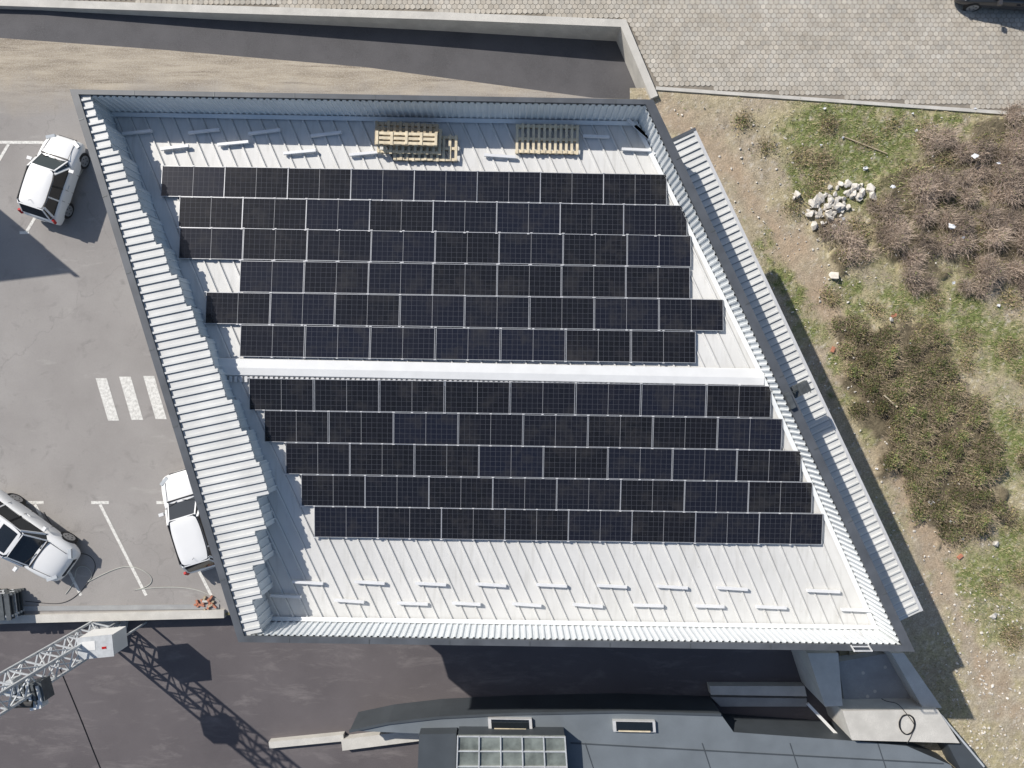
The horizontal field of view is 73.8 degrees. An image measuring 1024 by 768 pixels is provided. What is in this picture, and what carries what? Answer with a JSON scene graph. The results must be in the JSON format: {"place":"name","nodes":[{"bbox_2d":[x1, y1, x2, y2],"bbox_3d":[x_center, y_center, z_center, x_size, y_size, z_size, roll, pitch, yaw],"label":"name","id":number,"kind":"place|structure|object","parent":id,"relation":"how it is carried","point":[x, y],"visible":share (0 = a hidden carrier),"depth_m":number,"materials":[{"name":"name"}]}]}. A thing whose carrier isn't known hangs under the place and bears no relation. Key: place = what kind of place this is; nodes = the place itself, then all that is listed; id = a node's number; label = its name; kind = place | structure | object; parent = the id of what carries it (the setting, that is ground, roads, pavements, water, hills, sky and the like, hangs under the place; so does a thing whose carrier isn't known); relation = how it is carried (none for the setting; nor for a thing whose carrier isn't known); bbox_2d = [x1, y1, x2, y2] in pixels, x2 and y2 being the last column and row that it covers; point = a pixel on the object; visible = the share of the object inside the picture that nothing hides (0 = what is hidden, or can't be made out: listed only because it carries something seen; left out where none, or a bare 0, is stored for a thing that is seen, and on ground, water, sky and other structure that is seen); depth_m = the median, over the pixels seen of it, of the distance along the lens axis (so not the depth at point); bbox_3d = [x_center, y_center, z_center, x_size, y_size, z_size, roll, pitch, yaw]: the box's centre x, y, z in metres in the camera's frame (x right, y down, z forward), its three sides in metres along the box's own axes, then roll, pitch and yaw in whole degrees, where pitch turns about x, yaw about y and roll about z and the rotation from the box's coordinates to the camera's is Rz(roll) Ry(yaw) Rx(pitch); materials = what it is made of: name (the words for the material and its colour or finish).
{"place":"outdoors","nodes":[
{"label":"outdoors","id":0,"kind":"place"},
{"bbox_2d":[0,38,608,613],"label":"parking lot","id":1,"kind":"structure","parent":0,"point":[70,328],"depth_m":28.99,"materials":[{"name":"asphalt"}]},
{"bbox_2d":[0,489,80,581],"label":"parked car","id":2,"kind":"object","parent":1,"relation":"on","point":[33,542],"visible":1,"depth_m":27.99,"materials":[{"name":"white paint"}]},
{"bbox_2d":[16,134,89,224],"bbox_3d":[-19.079,-8.554,28.228,2.010,1.581,3.642,18,90,0],"label":"parked car","id":3,"kind":"object","parent":1,"relation":"on","point":[56,165],"visible":1,"depth_m":28.00,"materials":[{"name":"white paint"}]},
{"bbox_2d":[0,141,211,595],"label":"road markings","id":4,"kind":"object","parent":1,"relation":"on","point":[131,398],"visible":0.71,"depth_m":28.99,"materials":[{"name":"paint"}]},
{"bbox_2d":[158,469,214,574],"bbox_3d":[-13.286,5.672,28.233,2.140,1.571,4.296,-17,90,0],"label":"parked car","id":5,"kind":"object","parent":1,"relation":"on","point":[188,536],"visible":0.6,"depth_m":27.69,"materials":[{"name":"paint"}]},
{"bbox_2d":[0,9,635,98],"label":"ramp road","id":6,"kind":"structure","parent":0,"point":[589,68],"depth_m":29.55,"materials":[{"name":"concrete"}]},
{"bbox_2d":[0,615,833,767],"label":"asphalt road","id":7,"kind":"structure","parent":0,"point":[195,693],"depth_m":29.60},
{"bbox_2d":[0,621,146,716],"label":"lattice mast","id":8,"kind":"object","parent":7,"relation":"on","point":[100,639],"visible":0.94,"depth_m":25.94,"materials":[{"name":"metal"}]},
{"bbox_2d":[0,609,226,623],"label":"retaining wall","id":9,"kind":"structure","parent":7,"relation":"on","point":[121,616],"depth_m":28.86,"materials":[{"name":"concrete"}]},
{"bbox_2d":[351,693,951,767],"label":"roof block","id":10,"kind":"structure","parent":7,"relation":"on","point":[746,733],"depth_m":28.00,"materials":[{"name":"metal"}]},
{"bbox_2d":[456,726,567,767],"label":"glazed rooflight","id":11,"kind":"object","parent":10,"relation":"on","point":[487,747],"visible":1,"depth_m":27.30,"materials":[{"name":"glass"}]},
{"bbox_2d":[707,682,806,706],"bbox_3d":[10.564,13.399,29.400,4.227,0.400,0.947,0,90,0],"label":"concrete step","id":12,"kind":"object","parent":7,"relation":"on","point":[757,694],"visible":1,"depth_m":29.35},
{"bbox_2d":[791,650,958,742],"bbox_3d":[14.952,12.766,28.500,6.174,2.200,3.917,0,90,0],"label":"concrete abutment","id":13,"kind":"object","parent":7,"relation":"on","point":[848,692],"visible":0.92,"depth_m":27.70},
{"bbox_2d":[225,87,848,655],"bbox_3d":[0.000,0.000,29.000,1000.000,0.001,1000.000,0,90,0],"label":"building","id":14,"kind":"structure","parent":0,"point":[839,651],"depth_m":29.00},
{"bbox_2d":[0,0,657,98],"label":"retaining wall","id":15,"kind":"structure","parent":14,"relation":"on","point":[617,30],"depth_m":28.78,"materials":[{"name":"concrete"}]},
{"bbox_2d":[74,0,1023,111],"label":"paved yard","id":16,"kind":"structure","parent":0,"point":[947,53],"depth_m":28.92,"materials":[{"name":"stone"}]},
{"bbox_2d":[630,88,1023,767],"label":"hillside terrain","id":17,"kind":"structure","parent":0,"point":[810,272],"depth_m":28.93,"materials":[{"name":"soil"}]},
{"bbox_2d":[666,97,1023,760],"bbox_3d":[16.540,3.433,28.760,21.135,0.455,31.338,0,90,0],"label":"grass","id":18,"kind":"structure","parent":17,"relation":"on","point":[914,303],"depth_m":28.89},
{"bbox_2d":[730,106,1023,655],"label":"weeds","id":19,"kind":"object","parent":17,"relation":"on","point":[828,124],"visible":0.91,"depth_m":28.82,"materials":[{"name":"green plant"}]},
{"bbox_2d":[817,96,1023,301],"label":"bare bush","id":20,"kind":"object","parent":17,"relation":"on","point":[943,185],"visible":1,"depth_m":28.50,"materials":[{"name":"brown plant"}]},
{"bbox_2d":[827,310,1023,600],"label":"bramble bush","id":21,"kind":"object","parent":17,"relation":"on","point":[900,392],"visible":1,"depth_m":28.54,"materials":[{"name":"green plant"}]},
{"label":"walls","id":22,"kind":"object","parent":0,"visible":0},
{"bbox_2d":[70,89,914,651],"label":"parapet","id":23,"kind":"structure","parent":22,"relation":"on","point":[904,645],"depth_m":21.25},
{"bbox_2d":[80,95,269,634],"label":"canopy sheets","id":24,"kind":"object","parent":23,"relation":"attached to","point":[230,477],"visible":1,"depth_m":21.34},
{"bbox_2d":[93,100,276,628],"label":"canopy inner cladding","id":25,"kind":"structure","parent":23,"relation":"attached to","point":[262,606],"depth_m":21.98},
{"bbox_2d":[114,116,870,624],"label":"roof sheets","id":26,"kind":"object","parent":23,"relation":"on","point":[778,574],"visible":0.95,"depth_m":22.54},
{"bbox_2d":[159,165,792,544],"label":"panel mounts","id":27,"kind":"object","parent":26,"relation":"on","point":[468,360],"visible":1,"depth_m":22.18,"materials":[{"name":"metal"}]},
{"bbox_2d":[161,166,224,196],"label":"solar panel","id":28,"kind":"object","parent":27,"relation":"on","point":[192,181],"visible":1,"depth_m":22.38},
{"bbox_2d":[178,197,242,228],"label":"solar panel","id":29,"kind":"object","parent":27,"relation":"on","point":[208,212],"visible":1,"depth_m":22.31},
{"bbox_2d":[178,228,243,259],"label":"solar panel","id":30,"kind":"object","parent":27,"relation":"on","point":[213,243],"visible":1,"depth_m":22.24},
{"bbox_2d":[205,292,270,324],"bbox_3d":[-8.882,-2.450,22.114,2.074,0.046,1.026,1,86,0],"label":"solar panel","id":31,"kind":"object","parent":27,"relation":"on","point":[234,308],"visible":1,"depth_m":22.10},
{"bbox_2d":[224,167,287,198],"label":"solar panel","id":32,"kind":"object","parent":27,"relation":"on","point":[256,182],"visible":1,"depth_m":22.38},
{"bbox_2d":[239,261,304,292],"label":"solar panel","id":33,"kind":"object","parent":27,"relation":"on","point":[273,276],"visible":1,"depth_m":22.17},
{"bbox_2d":[240,325,304,357],"bbox_3d":[-7.737,-1.383,22.044,2.074,0.045,1.026,1,87,0],"label":"solar panel","id":34,"kind":"object","parent":27,"relation":"on","point":[271,341],"visible":1,"depth_m":22.03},
{"bbox_2d":[242,198,306,229],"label":"solar panel","id":35,"kind":"object","parent":27,"relation":"on","point":[269,213],"visible":1,"depth_m":22.31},
{"bbox_2d":[243,229,307,260],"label":"solar panel","id":36,"kind":"object","parent":27,"relation":"on","point":[271,244],"visible":1,"depth_m":22.24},
{"bbox_2d":[249,378,313,410],"bbox_3d":[-7.447,0.343,22.039,2.074,0.045,1.026,1,94,0],"label":"solar panel","id":37,"kind":"object","parent":27,"relation":"on","point":[282,394],"visible":1,"depth_m":22.03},
{"bbox_2d":[264,410,328,442],"bbox_3d":[-6.984,1.380,22.107,2.074,0.045,1.026,1,94,0],"label":"solar panel","id":38,"kind":"object","parent":27,"relation":"on","point":[298,426],"visible":1,"depth_m":22.10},
{"bbox_2d":[270,293,334,324],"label":"solar panel","id":39,"kind":"object","parent":27,"relation":"on","point":[301,309],"visible":1,"depth_m":22.10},
{"bbox_2d":[286,442,349,474],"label":"solar panel","id":40,"kind":"object","parent":27,"relation":"on","point":[320,458],"visible":1,"depth_m":22.16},
{"bbox_2d":[287,168,350,199],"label":"solar panel","id":41,"kind":"object","parent":27,"relation":"on","point":[313,183],"visible":1,"depth_m":22.38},
{"bbox_2d":[301,474,364,506],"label":"solar panel","id":42,"kind":"object","parent":27,"relation":"on","point":[334,490],"visible":1,"depth_m":22.23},
{"bbox_2d":[304,262,368,293],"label":"solar panel","id":43,"kind":"object","parent":27,"relation":"on","point":[339,277],"visible":1,"depth_m":22.17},
{"bbox_2d":[305,326,369,358],"bbox_3d":[-5.631,-1.349,22.045,2.074,0.045,1.026,1,87,0],"label":"solar panel","id":44,"kind":"object","parent":27,"relation":"on","point":[335,342],"visible":1,"depth_m":22.04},
{"bbox_2d":[306,199,369,230],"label":"solar panel","id":45,"kind":"object","parent":27,"relation":"on","point":[333,214],"visible":1,"depth_m":22.31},
{"bbox_2d":[307,229,371,261],"bbox_3d":[-5.634,-4.513,22.254,2.074,0.047,1.026,1,86,0],"label":"solar panel","id":46,"kind":"object","parent":27,"relation":"on","point":[341,245],"visible":1,"depth_m":22.24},
{"bbox_2d":[314,506,377,537],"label":"solar panel","id":47,"kind":"object","parent":27,"relation":"on","point":[345,522],"visible":1,"depth_m":22.30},
{"bbox_2d":[314,379,378,411],"bbox_3d":[-5.337,0.373,22.038,2.074,0.047,1.026,1,94,0],"label":"solar panel","id":48,"kind":"object","parent":27,"relation":"on","point":[346,395],"visible":1,"depth_m":22.03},
{"bbox_2d":[329,411,392,443],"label":"solar panel","id":49,"kind":"object","parent":27,"relation":"on","point":[362,427],"visible":1,"depth_m":22.10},
{"bbox_2d":[335,294,399,325],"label":"solar panel","id":50,"kind":"object","parent":27,"relation":"on","point":[365,310],"visible":1,"depth_m":22.11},
{"bbox_2d":[350,443,413,475],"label":"solar panel","id":51,"kind":"object","parent":27,"relation":"on","point":[382,459],"visible":1,"depth_m":22.16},
{"bbox_2d":[350,169,413,200],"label":"solar panel","id":52,"kind":"object","parent":27,"relation":"on","point":[381,184],"visible":1,"depth_m":22.38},
{"bbox_2d":[365,476,428,507],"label":"solar panel","id":53,"kind":"object","parent":27,"relation":"on","point":[399,491],"visible":1,"depth_m":22.23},
{"bbox_2d":[368,263,432,294],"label":"solar panel","id":54,"kind":"object","parent":27,"relation":"on","point":[403,278],"visible":1,"depth_m":22.17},
{"bbox_2d":[369,200,432,231],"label":"solar panel","id":55,"kind":"object","parent":27,"relation":"on","point":[406,216],"visible":1,"depth_m":22.31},
{"bbox_2d":[370,327,434,359],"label":"solar panel","id":56,"kind":"object","parent":27,"relation":"on","point":[400,343],"visible":1,"depth_m":22.04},
{"bbox_2d":[371,231,434,262],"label":"solar panel","id":57,"kind":"object","parent":27,"relation":"on","point":[398,246],"visible":1,"depth_m":22.24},
{"bbox_2d":[378,507,441,538],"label":"solar panel","id":58,"kind":"object","parent":27,"relation":"on","point":[410,523],"visible":1,"depth_m":22.30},
{"bbox_2d":[380,380,443,412],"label":"solar panel","id":59,"kind":"object","parent":27,"relation":"on","point":[409,396],"visible":1,"depth_m":22.03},
{"bbox_2d":[394,413,457,444],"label":"solar panel","id":60,"kind":"object","parent":27,"relation":"on","point":[427,428],"visible":1,"depth_m":22.10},
{"bbox_2d":[400,295,464,326],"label":"solar panel","id":61,"kind":"object","parent":27,"relation":"on","point":[431,311],"visible":1,"depth_m":22.11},
{"bbox_2d":[414,170,477,201],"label":"solar panel","id":62,"kind":"object","parent":27,"relation":"on","point":[437,185],"visible":1,"depth_m":22.38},
{"bbox_2d":[415,445,478,476],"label":"solar panel","id":63,"kind":"object","parent":27,"relation":"on","point":[449,460],"visible":1,"depth_m":22.16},
{"bbox_2d":[429,477,492,508],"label":"solar panel","id":64,"kind":"object","parent":27,"relation":"on","point":[463,492],"visible":1,"depth_m":22.23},
{"bbox_2d":[433,264,496,295],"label":"solar panel","id":65,"kind":"object","parent":27,"relation":"on","point":[466,279],"visible":1,"depth_m":22.17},
{"bbox_2d":[433,201,496,232],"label":"solar panel","id":66,"kind":"object","parent":27,"relation":"on","point":[455,216],"visible":1,"depth_m":22.31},
{"bbox_2d":[435,232,498,263],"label":"solar panel","id":67,"kind":"object","parent":27,"relation":"on","point":[470,247],"visible":1,"depth_m":22.24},
{"bbox_2d":[435,328,499,359],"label":"solar panel","id":68,"kind":"object","parent":27,"relation":"on","point":[467,343],"visible":1,"depth_m":22.04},
{"bbox_2d":[441,508,504,539],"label":"solar panel","id":69,"kind":"object","parent":27,"relation":"on","point":[474,524],"visible":1,"depth_m":22.30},
{"bbox_2d":[445,381,509,413],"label":"solar panel","id":70,"kind":"object","parent":27,"relation":"on","point":[475,397],"visible":1,"depth_m":22.03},
{"bbox_2d":[458,413,522,445],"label":"solar panel","id":71,"kind":"object","parent":27,"relation":"on","point":[493,429],"visible":1,"depth_m":22.10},
{"bbox_2d":[465,296,528,327],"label":"solar panel","id":72,"kind":"object","parent":27,"relation":"on","point":[494,312],"visible":1,"depth_m":22.11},
{"bbox_2d":[477,171,540,202],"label":"solar panel","id":73,"kind":"object","parent":27,"relation":"on","point":[510,187],"visible":1,"depth_m":22.38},
{"bbox_2d":[479,445,542,477],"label":"solar panel","id":74,"kind":"object","parent":27,"relation":"on","point":[512,461],"visible":1,"depth_m":22.16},
{"bbox_2d":[493,478,556,509],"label":"solar panel","id":75,"kind":"object","parent":27,"relation":"on","point":[527,493],"visible":1,"depth_m":22.23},
{"bbox_2d":[497,265,560,296],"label":"solar panel","id":76,"kind":"object","parent":27,"relation":"on","point":[530,280],"visible":1,"depth_m":22.18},
{"bbox_2d":[499,232,562,264],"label":"solar panel","id":77,"kind":"object","parent":27,"relation":"on","point":[540,248],"visible":1,"depth_m":22.24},
{"bbox_2d":[501,329,564,360],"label":"solar panel","id":78,"kind":"object","parent":27,"relation":"on","point":[532,344],"visible":1,"depth_m":22.04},
{"bbox_2d":[505,509,568,540],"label":"solar panel","id":79,"kind":"object","parent":27,"relation":"on","point":[537,525],"visible":1,"depth_m":22.30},
{"bbox_2d":[510,382,574,414],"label":"solar panel","id":80,"kind":"object","parent":27,"relation":"on","point":[542,398],"visible":1,"depth_m":22.03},
{"bbox_2d":[523,415,587,446],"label":"solar panel","id":81,"kind":"object","parent":27,"relation":"on","point":[557,430],"visible":1,"depth_m":22.09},
{"bbox_2d":[530,297,593,328],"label":"solar panel","id":82,"kind":"object","parent":27,"relation":"on","point":[560,313],"visible":1,"depth_m":22.11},
{"bbox_2d":[540,172,603,203],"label":"solar panel","id":83,"kind":"object","parent":27,"relation":"on","point":[579,188],"visible":1,"depth_m":22.38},
{"bbox_2d":[543,447,607,478],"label":"solar panel","id":84,"kind":"object","parent":27,"relation":"on","point":[577,462],"visible":1,"depth_m":22.16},
{"bbox_2d":[557,478,620,510],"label":"solar panel","id":85,"kind":"object","parent":27,"relation":"on","point":[588,494],"visible":1,"depth_m":22.23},
{"bbox_2d":[560,203,623,234],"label":"solar panel","id":86,"kind":"object","parent":27,"relation":"on","point":[589,219],"visible":1,"depth_m":22.31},
{"bbox_2d":[562,265,625,297],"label":"solar panel","id":87,"kind":"object","parent":27,"relation":"on","point":[596,281],"visible":1,"depth_m":22.18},
{"bbox_2d":[563,234,626,265],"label":"solar panel","id":88,"kind":"object","parent":27,"relation":"on","point":[605,250],"visible":1,"depth_m":22.24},
{"bbox_2d":[566,330,629,361],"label":"solar panel","id":89,"kind":"object","parent":27,"relation":"on","point":[597,345],"visible":1,"depth_m":22.04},
{"bbox_2d":[568,510,631,541],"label":"solar panel","id":90,"kind":"object","parent":27,"relation":"on","point":[602,525],"visible":1,"depth_m":22.30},
{"bbox_2d":[576,383,640,415],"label":"solar panel","id":91,"kind":"object","parent":27,"relation":"on","point":[605,399],"visible":1,"depth_m":22.02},
{"bbox_2d":[588,415,652,447],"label":"solar panel","id":92,"kind":"object","parent":27,"relation":"on","point":[622,431],"visible":1,"depth_m":22.09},
{"bbox_2d":[594,298,658,329],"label":"solar panel","id":93,"kind":"object","parent":27,"relation":"on","point":[625,313],"visible":1,"depth_m":22.11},
{"bbox_2d":[603,173,666,204],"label":"solar panel","id":94,"kind":"object","parent":27,"relation":"on","point":[640,189],"visible":1,"depth_m":22.38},
{"bbox_2d":[608,447,672,479],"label":"solar panel","id":95,"kind":"object","parent":27,"relation":"on","point":[642,463],"visible":1,"depth_m":22.16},
{"bbox_2d":[620,479,684,511],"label":"solar panel","id":96,"kind":"object","parent":27,"relation":"on","point":[652,495],"visible":1,"depth_m":22.23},
{"bbox_2d":[626,267,689,298],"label":"solar panel","id":97,"kind":"object","parent":27,"relation":"on","point":[660,282],"visible":1,"depth_m":22.18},
{"bbox_2d":[627,235,690,266],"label":"solar panel","id":98,"kind":"object","parent":27,"relation":"on","point":[667,250],"visible":1,"depth_m":22.25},
{"bbox_2d":[631,331,695,362],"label":"solar panel","id":99,"kind":"object","parent":27,"relation":"on","point":[663,346],"visible":1,"depth_m":22.04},
{"bbox_2d":[632,511,695,542],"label":"solar panel","id":100,"kind":"object","parent":27,"relation":"on","point":[665,526],"visible":1,"depth_m":22.30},
{"bbox_2d":[641,384,705,416],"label":"solar panel","id":101,"kind":"object","parent":27,"relation":"on","point":[672,400],"visible":1,"depth_m":22.02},
{"bbox_2d":[652,417,717,448],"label":"solar panel","id":102,"kind":"object","parent":27,"relation":"on","point":[686,432],"visible":1,"depth_m":22.09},
{"bbox_2d":[659,299,723,330],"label":"solar panel","id":103,"kind":"object","parent":27,"relation":"on","point":[692,314],"visible":1,"depth_m":22.11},
{"bbox_2d":[672,449,736,480],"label":"solar panel","id":104,"kind":"object","parent":27,"relation":"on","point":[706,464],"visible":1,"depth_m":22.16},
{"bbox_2d":[684,481,748,512],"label":"solar panel","id":105,"kind":"object","parent":27,"relation":"on","point":[717,496],"visible":1,"depth_m":22.23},
{"bbox_2d":[695,512,759,543],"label":"solar panel","id":106,"kind":"object","parent":27,"relation":"on","point":[725,528],"visible":1,"depth_m":22.30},
{"bbox_2d":[706,385,771,417],"bbox_3d":[7.321,0.561,22.034,2.074,0.045,1.026,1,94,0],"label":"solar panel","id":107,"kind":"object","parent":27,"relation":"on","point":[735,401],"visible":1,"depth_m":22.02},
{"bbox_2d":[717,418,782,449],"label":"solar panel","id":108,"kind":"object","parent":27,"relation":"on","point":[750,433],"visible":1,"depth_m":22.09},
{"bbox_2d":[736,450,801,481],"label":"solar panel","id":109,"kind":"object","parent":27,"relation":"on","point":[770,465],"visible":1,"depth_m":22.16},
{"bbox_2d":[748,481,812,512],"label":"solar panel","id":110,"kind":"object","parent":27,"relation":"on","point":[779,497],"visible":1,"depth_m":22.23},
{"bbox_2d":[759,513,822,544],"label":"solar panel","id":111,"kind":"object","parent":27,"relation":"on","point":[793,528],"visible":1,"depth_m":22.30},
{"bbox_2d":[218,358,763,390],"bbox_3d":[-1.351,-0.300,22.035,18.959,0.120,0.760,1,90,0],"label":"ridge cap","id":112,"kind":"object","parent":26,"relation":"on","point":[242,369],"visible":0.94,"depth_m":21.99,"materials":[{"name":"metal"}]},
{"bbox_2d":[122,128,871,611],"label":"mounting rails","id":113,"kind":"object","parent":26,"relation":"on","point":[476,582],"visible":0.99,"depth_m":22.44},
{"bbox_2d":[92,96,899,643],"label":"parapet cladding","id":114,"kind":"structure","parent":23,"relation":"attached to","point":[880,630],"depth_m":22.07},
{"bbox_2d":[672,128,922,620],"bbox_3d":[9.362,-0.120,26.200,1.850,5.600,18.336,-25,90,0],"label":"side canopy","id":115,"kind":"object","parent":22,"relation":"attached to","point":[738,249],"visible":0.42,"depth_m":23.45,"materials":[{"name":"metal"}]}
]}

